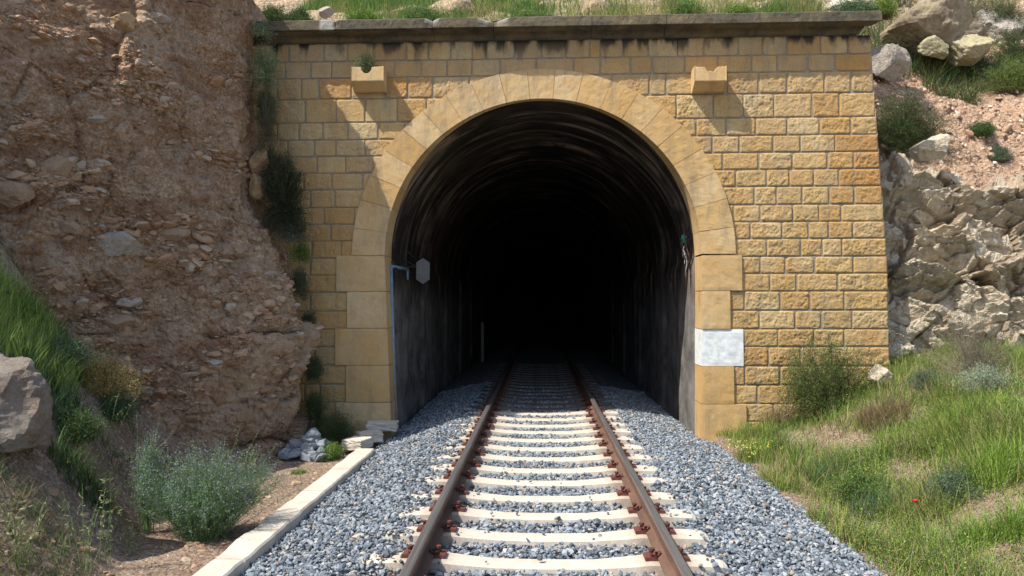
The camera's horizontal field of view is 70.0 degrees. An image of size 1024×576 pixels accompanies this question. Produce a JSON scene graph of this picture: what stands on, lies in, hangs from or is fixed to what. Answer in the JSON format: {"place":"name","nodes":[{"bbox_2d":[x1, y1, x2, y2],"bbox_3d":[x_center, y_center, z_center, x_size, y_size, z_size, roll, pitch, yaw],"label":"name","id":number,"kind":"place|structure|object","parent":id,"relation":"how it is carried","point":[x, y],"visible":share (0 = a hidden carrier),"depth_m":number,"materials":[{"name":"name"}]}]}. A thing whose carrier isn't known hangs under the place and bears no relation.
{"place":"outdoors","nodes":[
{"label":"outdoors","id":0,"kind":"place"},
{"bbox_2d":[0,0,321,458],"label":"earth bank","id":1,"kind":"structure","parent":0,"point":[30,66],"depth_m":9.14,"materials":[{"name":"soil"}]},
{"bbox_2d":[0,181,35,208],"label":"bank stone","id":2,"kind":"object","parent":1,"relation":"on","point":[13,194],"visible":1,"depth_m":8.02,"materials":[{"name":"stone"}]},
{"bbox_2d":[37,156,73,177],"bbox_3d":[-5.205,-1.353,8.320,0.370,0.301,0.181,1,-1,-40],"label":"bank stone","id":3,"kind":"object","parent":1,"relation":"on","point":[58,166],"visible":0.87,"depth_m":8.28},
{"bbox_2d":[95,231,142,256],"bbox_3d":[-4.798,-0.528,8.877,0.561,0.313,0.304,0,-1,-11],"label":"bank stone","id":4,"kind":"object","parent":1,"relation":"on","point":[118,243],"visible":0.91,"depth_m":8.76,"materials":[{"name":"stone"}]},
{"bbox_2d":[101,315,136,328],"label":"bank stone","id":5,"kind":"object","parent":1,"relation":"on","point":[118,321],"visible":0.99,"depth_m":8.68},
{"bbox_2d":[110,12,135,32],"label":"bank stone","id":6,"kind":"object","parent":1,"relation":"on","point":[125,21],"visible":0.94,"depth_m":9.05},
{"bbox_2d":[0,0,323,451],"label":"embedded stones","id":7,"kind":"object","parent":1,"relation":"on","point":[187,220],"visible":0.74,"depth_m":8.97,"materials":[{"name":"stone"}]},
{"bbox_2d":[160,227,190,241],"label":"bank stone","id":8,"kind":"object","parent":1,"relation":"on","point":[173,234],"visible":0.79,"depth_m":9.21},
{"bbox_2d":[248,173,268,199],"bbox_3d":[-3.711,-1.485,10.710,0.224,0.418,0.412,0,-1,2],"label":"wedged stone","id":9,"kind":"object","parent":1,"relation":"on","point":[256,190],"visible":0.82,"depth_m":10.58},
{"bbox_2d":[248,146,269,174],"bbox_3d":[-3.723,-1.882,10.759,0.309,0.453,0.342,0,-1,-18],"label":"wedged stone","id":10,"kind":"object","parent":9,"relation":"on","point":[257,165],"visible":0.76,"depth_m":10.64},
{"bbox_2d":[245,38,285,94],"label":"plant","id":11,"kind":"object","parent":1,"relation":"on","point":[265,71],"visible":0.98,"depth_m":10.69,"materials":[{"name":"green plant"}]},
{"bbox_2d":[251,80,286,164],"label":"plant","id":12,"kind":"object","parent":1,"relation":"on","point":[267,122],"visible":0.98,"depth_m":10.64,"materials":[{"name":"green plant"}]},
{"bbox_2d":[257,132,313,240],"bbox_3d":[-3.289,-1.469,10.662,0.867,1.611,0.862,0,-1,2],"label":"bush","id":13,"kind":"object","parent":1,"relation":"on","point":[281,187],"visible":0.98,"depth_m":10.54,"materials":[{"name":"green plant"}]},
{"bbox_2d":[265,210,314,248],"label":"plant","id":14,"kind":"object","parent":1,"relation":"on","point":[287,236],"visible":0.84,"depth_m":10.57,"materials":[{"name":"green plant"}]},
{"bbox_2d":[287,263,314,304],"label":"seam plant","id":15,"kind":"object","parent":1,"relation":"on","point":[299,282],"visible":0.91,"depth_m":10.76,"materials":[{"name":"green plant"}]},
{"bbox_2d":[288,238,317,265],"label":"plant","id":16,"kind":"object","parent":1,"relation":"on","point":[299,254],"visible":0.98,"depth_m":10.69,"materials":[{"name":"green plant"}]},
{"bbox_2d":[300,386,330,427],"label":"seam plant","id":17,"kind":"object","parent":1,"relation":"on","point":[315,404],"visible":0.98,"depth_m":10.69,"materials":[{"name":"green plant"}]},
{"bbox_2d":[300,353,331,384],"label":"seam plant","id":18,"kind":"object","parent":1,"relation":"on","point":[313,370],"visible":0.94,"depth_m":10.70,"materials":[{"name":"green plant"}]},
{"bbox_2d":[0,222,337,575],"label":"slope grass","id":19,"kind":"structure","parent":0,"point":[51,511],"depth_m":5.46,"materials":[{"name":"green plant"}]},
{"bbox_2d":[0,243,1023,575],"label":"ground","id":20,"kind":"structure","parent":0,"point":[136,563],"depth_m":6.37,"materials":[{"name":"soil"}]},
{"bbox_2d":[0,500,49,574],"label":"weed","id":21,"kind":"object","parent":20,"relation":"on","point":[19,534],"visible":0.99,"depth_m":4.90,"materials":[{"name":"green"}]},
{"bbox_2d":[0,354,52,452],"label":"boulder","id":22,"kind":"object","parent":20,"relation":"on","point":[26,402],"visible":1,"depth_m":5.58,"materials":[{"name":"stone"}]},
{"bbox_2d":[0,237,86,392],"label":"grass tuft","id":23,"kind":"object","parent":20,"relation":"on","point":[8,333],"visible":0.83,"depth_m":7.05,"materials":[{"name":"green plant"}]},
{"bbox_2d":[6,277,96,389],"bbox_3d":[-4.656,0.474,7.399,0.876,1.192,0.933,1,-1,-34],"label":"grass tuft","id":24,"kind":"object","parent":20,"relation":"on","point":[66,334],"visible":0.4,"depth_m":7.41,"materials":[{"name":"green plant"}]},
{"bbox_2d":[4,335,116,443],"bbox_3d":[-4.242,0.952,6.819,0.970,1.098,0.888,0,-1,-12],"label":"grass tuft","id":25,"kind":"object","parent":20,"relation":"on","point":[56,397],"visible":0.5,"depth_m":6.86,"materials":[{"name":"green plant"}]},
{"bbox_2d":[38,322,109,371],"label":"slope shrub","id":26,"kind":"object","parent":20,"relation":"on","point":[77,350],"visible":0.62,"depth_m":7.29,"materials":[{"name":"green plant"}]},
{"bbox_2d":[58,487,103,575],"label":"weed","id":27,"kind":"object","parent":20,"relation":"on","point":[88,542],"visible":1,"depth_m":5.27,"materials":[{"name":"green"}]},
{"bbox_2d":[53,402,113,445],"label":"slope shrub","id":28,"kind":"object","parent":20,"relation":"on","point":[81,428],"visible":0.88,"depth_m":6.61,"materials":[{"name":"green plant"}]},
{"bbox_2d":[47,424,127,517],"bbox_3d":[-3.715,1.562,6.282,0.806,0.875,0.666,0,-1,-9],"label":"grass tuft","id":29,"kind":"object","parent":20,"relation":"on","point":[63,462],"visible":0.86,"depth_m":6.25,"materials":[{"name":"green plant"}]},
{"bbox_2d":[96,472,125,565],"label":"weed","id":30,"kind":"object","parent":20,"relation":"on","point":[101,524],"visible":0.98,"depth_m":5.57,"materials":[{"name":"green"}]},
{"bbox_2d":[79,348,149,399],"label":"cushion shrub","id":31,"kind":"object","parent":20,"relation":"on","point":[104,376],"visible":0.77,"depth_m":7.66,"materials":[{"name":"green plant"}]},
{"bbox_2d":[94,386,145,423],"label":"slope shrub","id":32,"kind":"object","parent":20,"relation":"on","point":[120,405],"visible":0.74,"depth_m":7.58,"materials":[{"name":"green plant"}]},
{"bbox_2d":[113,412,170,533],"bbox_3d":[-3.310,1.671,6.567,0.348,1.096,0.441,-1,-2,44],"label":"tall plant","id":33,"kind":"object","parent":20,"relation":"on","point":[147,523],"visible":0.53,"depth_m":6.53,"materials":[{"name":"green plant"}]},
{"bbox_2d":[0,394,348,575],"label":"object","id":34,"kind":"object","parent":20,"relation":"on","point":[53,491],"visible":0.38,"depth_m":6.19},
{"bbox_2d":[107,421,305,542],"bbox_3d":[-2.722,1.721,6.524,1.378,1.023,1.249,-1,-1,38],"label":"feathery shrub","id":35,"kind":"object","parent":20,"relation":"on","point":[196,521],"visible":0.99,"depth_m":6.35,"materials":[{"name":"green plant"}]},
{"bbox_2d":[192,448,374,575],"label":"concrete kerb","id":36,"kind":"structure","parent":20,"relation":"on","point":[236,556],"depth_m":6.53,"materials":[{"name":"concrete"}]},
{"bbox_2d":[278,427,342,461],"bbox_3d":[-2.706,2.100,9.751,0.841,0.480,0.653,0,-1,2],"label":"rubble heap","id":37,"kind":"object","parent":20,"relation":"on","point":[307,444],"visible":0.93,"depth_m":9.60,"materials":[{"name":"stone"}]},
{"bbox_2d":[316,440,345,461],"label":"slope shrub","id":38,"kind":"object","parent":20,"relation":"on","point":[333,449],"visible":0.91,"depth_m":9.61,"materials":[{"name":"green plant"}]},
{"bbox_2d":[317,404,360,445],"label":"green plant","id":39,"kind":"object","parent":20,"relation":"on","point":[336,429],"visible":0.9,"depth_m":10.46,"materials":[{"name":"green plant"}]},
{"bbox_2d":[341,436,372,450],"bbox_3d":[-2.138,2.146,10.103,0.318,0.150,0.334,-1,-1,19],"label":"kerb block","id":40,"kind":"object","parent":20,"relation":"on","point":[353,443],"depth_m":9.98,"materials":[{"name":"concrete"}]},
{"bbox_2d":[366,420,398,431],"bbox_3d":[-1.959,2.085,11.048,0.484,0.136,0.281,0,-1,-4],"label":"kerb block","id":41,"kind":"object","parent":20,"relation":"on","point":[385,425],"depth_m":10.93,"materials":[{"name":"concrete"}]},
{"bbox_2d":[239,323,887,575],"bbox_3d":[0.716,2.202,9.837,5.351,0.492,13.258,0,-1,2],"label":"ballast gravel","id":42,"kind":"structure","parent":20,"relation":"on","point":[659,427],"depth_m":6.87,"materials":[{"name":"gravel"}]},
{"bbox_2d":[462,411,621,422],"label":"concrete sleeper","id":43,"kind":"object","parent":42,"relation":"on","point":[584,419],"visible":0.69,"depth_m":11.62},
{"bbox_2d":[475,393,609,402],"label":"concrete sleeper","id":44,"kind":"object","parent":42,"relation":"on","point":[510,399],"visible":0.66,"depth_m":13.96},
{"bbox_2d":[467,406,618,416],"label":"concrete sleeper","id":45,"kind":"object","parent":42,"relation":"on","point":[497,411],"visible":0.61,"depth_m":12.19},
{"bbox_2d":[470,402,615,411],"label":"concrete sleeper","id":46,"kind":"object","parent":42,"relation":"on","point":[584,407],"visible":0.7,"depth_m":12.77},
{"bbox_2d":[473,398,612,406],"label":"concrete sleeper","id":47,"kind":"object","parent":42,"relation":"on","point":[580,403],"visible":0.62,"depth_m":13.37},
{"bbox_2d":[480,390,605,398],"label":"concrete sleeper","id":48,"kind":"object","parent":42,"relation":"on","point":[578,394],"visible":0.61,"depth_m":14.54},
{"bbox_2d":[449,431,637,444],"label":"concrete sleeper","id":49,"kind":"object","parent":42,"relation":"on","point":[596,438],"visible":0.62,"depth_m":9.87,"materials":[{"name":"concrete"}]},
{"bbox_2d":[429,459,658,476],"bbox_3d":[0.351,2.075,8.169,2.600,0.308,0.290,0,-1,2],"label":"concrete sleeper","id":50,"kind":"object","parent":42,"relation":"on","point":[609,468],"visible":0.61,"depth_m":8.10,"materials":[{"name":"concrete"}]},
{"bbox_2d":[443,439,644,454],"bbox_3d":[0.393,2.091,9.344,2.600,0.308,0.290,0,-1,2],"label":"concrete sleeper","id":51,"kind":"object","parent":42,"relation":"on","point":[600,448],"visible":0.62,"depth_m":9.27,"materials":[{"name":"concrete"}]},
{"bbox_2d":[460,417,627,429],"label":"concrete sleeper","id":52,"kind":"object","parent":42,"relation":"on","point":[583,426],"visible":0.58,"depth_m":11.03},
{"bbox_2d":[455,423,633,437],"bbox_3d":[0.449,2.112,10.512,2.600,0.308,0.290,0,-1,2],"label":"concrete sleeper","id":53,"kind":"object","parent":42,"relation":"on","point":[491,430],"visible":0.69,"depth_m":10.44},
{"bbox_2d":[437,448,652,464],"bbox_3d":[0.379,2.084,8.762,2.600,0.308,0.290,0,-1,2],"label":"concrete sleeper","id":54,"kind":"object","parent":42,"relation":"on","point":[483,457],"visible":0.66,"depth_m":8.69,"materials":[{"name":"concrete"}]},
{"bbox_2d":[411,485,679,506],"bbox_3d":[0.290,2.050,7.002,2.600,0.308,0.290,0,-1,2],"label":"concrete sleeper","id":55,"kind":"object","parent":42,"relation":"on","point":[621,497],"visible":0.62,"depth_m":6.93,"materials":[{"name":"concrete"}]},
{"bbox_2d":[422,470,669,489],"bbox_3d":[0.315,2.059,7.598,2.600,0.308,0.290,0,-1,2],"label":"concrete sleeper","id":56,"kind":"object","parent":42,"relation":"on","point":[615,481],"visible":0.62,"depth_m":7.53,"materials":[{"name":"concrete"}]},
{"bbox_2d":[365,544,728,575],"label":"concrete sleeper","id":57,"kind":"object","parent":42,"relation":"on","point":[647,562],"visible":0.72,"depth_m":5.20,"materials":[{"name":"concrete"}]},
{"bbox_2d":[384,520,709,548],"bbox_3d":[0.265,2.027,5.853,2.600,0.308,0.290,0,-1,2],"label":"concrete sleeper","id":58,"kind":"object","parent":42,"relation":"on","point":[637,535],"visible":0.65,"depth_m":5.78,"materials":[{"name":"concrete"}]},
{"bbox_2d":[399,501,697,525],"bbox_3d":[0.301,2.035,6.415,2.600,0.308,0.290,0,-1,2],"label":"concrete sleeper","id":59,"kind":"object","parent":42,"relation":"on","point":[462,513],"visible":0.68,"depth_m":6.35,"materials":[{"name":"concrete"}]},
{"bbox_2d":[398,324,529,575],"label":"rail","id":60,"kind":"object","parent":59,"relation":"on","point":[419,560],"visible":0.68,"depth_m":6.44,"materials":[{"name":"metal"}]},
{"bbox_2d":[550,321,692,575],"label":"rail","id":61,"kind":"object","parent":59,"relation":"on","point":[671,560],"visible":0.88,"depth_m":6.50,"materials":[{"name":"metal"}]},
{"bbox_2d":[251,11,888,445],"bbox_3d":[0.430,-0.607,11.555,10.516,6.992,1.301,0,-1,2],"label":"tunnel portal","id":62,"kind":"object","parent":20,"relation":"on","point":[757,133],"visible":0.72,"depth_m":11.12,"materials":[{"name":"stone"}]},
{"bbox_2d":[352,48,379,73],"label":"plant","id":63,"kind":"object","parent":62,"relation":"on","point":[366,69],"visible":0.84,"depth_m":11.18,"materials":[{"name":"green plant"}]},
{"bbox_2d":[390,265,408,419],"bbox_3d":[-1.830,0.930,12.102,0.127,2.585,1.080,0,-1,7],"label":"steel bracket post","id":64,"kind":"object","parent":62,"relation":"attached to","point":[392,295],"visible":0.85,"depth_m":11.59,"materials":[{"name":"metal"}]},
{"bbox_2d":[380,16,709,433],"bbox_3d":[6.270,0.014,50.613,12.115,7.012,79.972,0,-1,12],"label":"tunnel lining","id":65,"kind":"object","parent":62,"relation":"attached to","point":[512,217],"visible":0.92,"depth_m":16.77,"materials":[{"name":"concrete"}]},
{"bbox_2d":[405,258,429,283],"bbox_3d":[-1.717,-0.307,13.210,0.467,0.470,0.053,0,-1,2],"label":"track sign","id":66,"kind":"object","parent":65,"relation":"attached to","point":[422,266],"visible":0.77,"depth_m":13.18,"materials":[{"name":"grey"}]},
{"bbox_2d":[733,433,779,462],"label":"grass tuft","id":67,"kind":"object","parent":20,"relation":"on","point":[758,447],"visible":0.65,"depth_m":9.77,"materials":[{"name":"green plant"}]},
{"bbox_2d":[740,403,800,428],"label":"grass tuft","id":68,"kind":"object","parent":20,"relation":"on","point":[782,417],"visible":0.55,"depth_m":10.68,"materials":[{"name":"green plant"}]},
{"bbox_2d":[772,422,830,463],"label":"grass tuft","id":69,"kind":"object","parent":20,"relation":"on","point":[795,449],"visible":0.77,"depth_m":9.21,"materials":[{"name":"green plant"}]},
{"bbox_2d":[762,325,884,418],"bbox_3d":[4.648,1.142,10.477,2.019,1.475,1.097,0,-1,2],"label":"bush","id":70,"kind":"object","parent":20,"relation":"on","point":[826,386],"visible":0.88,"depth_m":10.35,"materials":[{"name":"green plant"}]},
{"bbox_2d":[797,446,858,488],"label":"grass tuft","id":71,"kind":"object","parent":20,"relation":"on","point":[817,472],"visible":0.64,"depth_m":8.22,"materials":[{"name":"green plant"}]},
{"bbox_2d":[819,462,903,500],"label":"green weed","id":72,"kind":"object","parent":20,"relation":"on","point":[857,477],"visible":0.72,"depth_m":7.45,"materials":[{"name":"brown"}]},
{"bbox_2d":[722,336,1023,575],"bbox_3d":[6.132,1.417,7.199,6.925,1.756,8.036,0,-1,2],"label":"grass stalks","id":73,"kind":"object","parent":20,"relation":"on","point":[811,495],"depth_m":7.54,"materials":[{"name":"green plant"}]},
{"bbox_2d":[837,478,908,521],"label":"grass tuft","id":74,"kind":"object","parent":20,"relation":"on","point":[874,498],"visible":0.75,"depth_m":7.12,"materials":[{"name":"green plant"}]},
{"bbox_2d":[868,364,893,383],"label":"pale stone","id":75,"kind":"object","parent":20,"relation":"on","point":[886,372],"visible":0.71,"depth_m":10.31,"materials":[{"name":"stone"}]},
{"bbox_2d":[843,388,927,435],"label":"grass tuft","id":76,"kind":"object","parent":20,"relation":"on","point":[884,413],"visible":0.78,"depth_m":9.22,"materials":[{"name":"green plant"}]},
{"bbox_2d":[882,419,950,461],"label":"grass tuft","id":77,"kind":"object","parent":20,"relation":"on","point":[908,451],"visible":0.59,"depth_m":7.92,"materials":[{"name":"green plant"}]},
{"bbox_2d":[902,365,956,392],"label":"shrub","id":78,"kind":"object","parent":20,"relation":"on","point":[922,379],"visible":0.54,"depth_m":9.60,"materials":[{"name":"green plant"}]},
{"bbox_2d":[880,151,1023,364],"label":"rock face","id":79,"kind":"object","parent":20,"relation":"on","point":[952,238],"visible":0.63,"depth_m":11.31},
{"bbox_2d":[908,134,950,160],"bbox_3d":[6.615,-2.216,11.557,0.591,0.435,0.430,0,-1,13],"label":"hill rock","id":80,"kind":"object","parent":79,"relation":"on","point":[933,148],"visible":1,"depth_m":11.42,"materials":[{"name":"stone"}]},
{"bbox_2d":[914,457,993,505],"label":"green weed","id":81,"kind":"object","parent":20,"relation":"on","point":[950,479],"visible":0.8,"depth_m":6.73,"materials":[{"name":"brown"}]},
{"bbox_2d":[906,300,1022,378],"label":"dry bush","id":82,"kind":"object","parent":20,"relation":"on","point":[971,359],"visible":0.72,"depth_m":9.54,"materials":[{"name":"grey plant"}]},
{"bbox_2d":[927,499,1012,551],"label":"grass tuft","id":83,"kind":"object","parent":20,"relation":"on","point":[979,532],"visible":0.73,"depth_m":5.91,"materials":[{"name":"green plant"}]},
{"bbox_2d":[935,422,1023,492],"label":"grass tuft","id":84,"kind":"object","parent":20,"relation":"on","point":[996,464],"visible":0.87,"depth_m":6.66,"materials":[{"name":"green plant"}]},
{"bbox_2d":[941,361,1022,394],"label":"silver plant","id":85,"kind":"object","parent":20,"relation":"on","point":[979,377],"visible":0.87,"depth_m":8.71,"materials":[{"name":"green plant"}]},
{"bbox_2d":[960,493,1023,543],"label":"grass tuft","id":86,"kind":"object","parent":20,"relation":"on","point":[1000,528],"visible":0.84,"depth_m":5.80,"materials":[{"name":"green plant"}]},
{"bbox_2d":[280,0,838,21],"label":"hill grass","id":87,"kind":"structure","parent":0,"point":[484,7],"depth_m":13.29,"materials":[{"name":"green plant"}]},
{"bbox_2d":[254,0,1023,189],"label":"hillside","id":88,"kind":"structure","parent":0,"point":[976,168],"depth_m":13.17,"materials":[{"name":"soil"}]},
{"bbox_2d":[258,0,293,20],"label":"bush","id":89,"kind":"object","parent":88,"relation":"on","point":[271,13],"visible":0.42,"depth_m":13.05,"materials":[{"name":"green plant"}]},
{"bbox_2d":[399,3,446,21],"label":"bush","id":90,"kind":"object","parent":88,"relation":"on","point":[419,12],"visible":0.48,"depth_m":12.91,"materials":[{"name":"green plant"}]},
{"bbox_2d":[666,0,711,13],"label":"bush","id":91,"kind":"object","parent":88,"relation":"on","point":[688,6],"visible":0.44,"depth_m":12.75,"materials":[{"name":"green plant"}]},
{"bbox_2d":[827,0,879,10],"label":"bush","id":92,"kind":"object","parent":88,"relation":"on","point":[856,5],"visible":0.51,"depth_m":12.65,"materials":[{"name":"green plant"}]},
{"bbox_2d":[869,0,903,21],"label":"bush","id":93,"kind":"object","parent":88,"relation":"on","point":[888,8],"visible":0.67,"depth_m":12.62,"materials":[{"name":"green plant"}]},
{"bbox_2d":[871,43,911,81],"bbox_3d":[6.888,-4.110,13.421,0.813,0.637,0.469,-1,-1,23],"label":"hill rock","id":94,"kind":"object","parent":88,"relation":"on","point":[892,62],"visible":0.88,"depth_m":13.28,"materials":[{"name":"stone"}]},
{"bbox_2d":[813,0,1023,105],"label":"hill brush","id":95,"kind":"object","parent":88,"relation":"on","point":[937,80],"visible":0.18,"depth_m":13.95,"materials":[{"name":"green plant"}]},
{"bbox_2d":[875,83,970,166],"bbox_3d":[6.887,-2.724,12.558,2.273,1.670,1.017,0,-1,2],"label":"bush","id":96,"kind":"object","parent":88,"relation":"on","point":[902,132],"visible":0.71,"depth_m":12.46,"materials":[{"name":"green plant"}]},
{"bbox_2d":[879,0,982,62],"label":"hill rock","id":97,"kind":"object","parent":88,"relation":"on","point":[945,21],"visible":0.66,"depth_m":13.90,"materials":[{"name":"stone"}]},
{"bbox_2d":[873,42,1023,185],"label":"scree stones","id":98,"kind":"object","parent":88,"relation":"on","point":[1006,128],"visible":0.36,"depth_m":13.10,"materials":[{"name":"stone"}]},
{"bbox_2d":[917,35,948,58],"bbox_3d":[8.014,-4.566,13.921,0.586,0.429,0.404,0,-1,-11],"label":"hill rock","id":99,"kind":"object","parent":98,"relation":"on","point":[934,46],"visible":1,"depth_m":13.79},
{"bbox_2d":[946,34,994,66],"bbox_3d":[8.690,-4.540,13.936,0.720,0.610,0.713,0,-1,3],"label":"hill rock","id":100,"kind":"object","parent":98,"relation":"on","point":[972,49],"visible":0.94,"depth_m":13.77,"materials":[{"name":"stone"}]},
{"bbox_2d":[918,57,984,81],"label":"bush","id":101,"kind":"object","parent":88,"relation":"on","point":[932,62],"visible":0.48,"depth_m":14.10,"materials":[{"name":"green plant"}]},
{"bbox_2d":[944,48,1014,74],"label":"bush","id":102,"kind":"object","parent":88,"relation":"on","point":[983,59],"visible":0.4,"depth_m":14.10,"materials":[{"name":"green plant"}]},
{"bbox_2d":[969,118,998,138],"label":"bush","id":103,"kind":"object","parent":88,"relation":"on","point":[983,129],"visible":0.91,"depth_m":12.81,"materials":[{"name":"green plant"}]},
{"bbox_2d":[972,0,1023,34],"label":"bush","id":104,"kind":"object","parent":88,"relation":"on","point":[1008,8],"visible":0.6,"depth_m":14.95,"materials":[{"name":"green plant"}]},
{"bbox_2d":[973,50,1023,94],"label":"bush","id":105,"kind":"object","parent":88,"relation":"on","point":[1011,78],"visible":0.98,"depth_m":13.54,"materials":[{"name":"green plant"}]},
{"bbox_2d":[975,10,1023,42],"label":"shrub","id":106,"kind":"object","parent":88,"relation":"on","point":[990,26],"visible":0.38,"depth_m":14.92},
{"bbox_2d":[985,143,1017,161],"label":"shrub","id":107,"kind":"object","parent":88,"relation":"on","point":[1002,152],"visible":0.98,"depth_m":12.62,"materials":[{"name":"green plant"}]},
{"bbox_2d":[986,21,1023,68],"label":"bush","id":108,"kind":"object","parent":88,"relation":"on","point":[1014,47],"visible":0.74,"depth_m":14.10,"materials":[{"name":"green plant"}]},
{"bbox_2d":[715,336,1023,575],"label":"grass","id":109,"kind":"structure","parent":0,"point":[952,418],"depth_m":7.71,"materials":[{"name":"green plant"}]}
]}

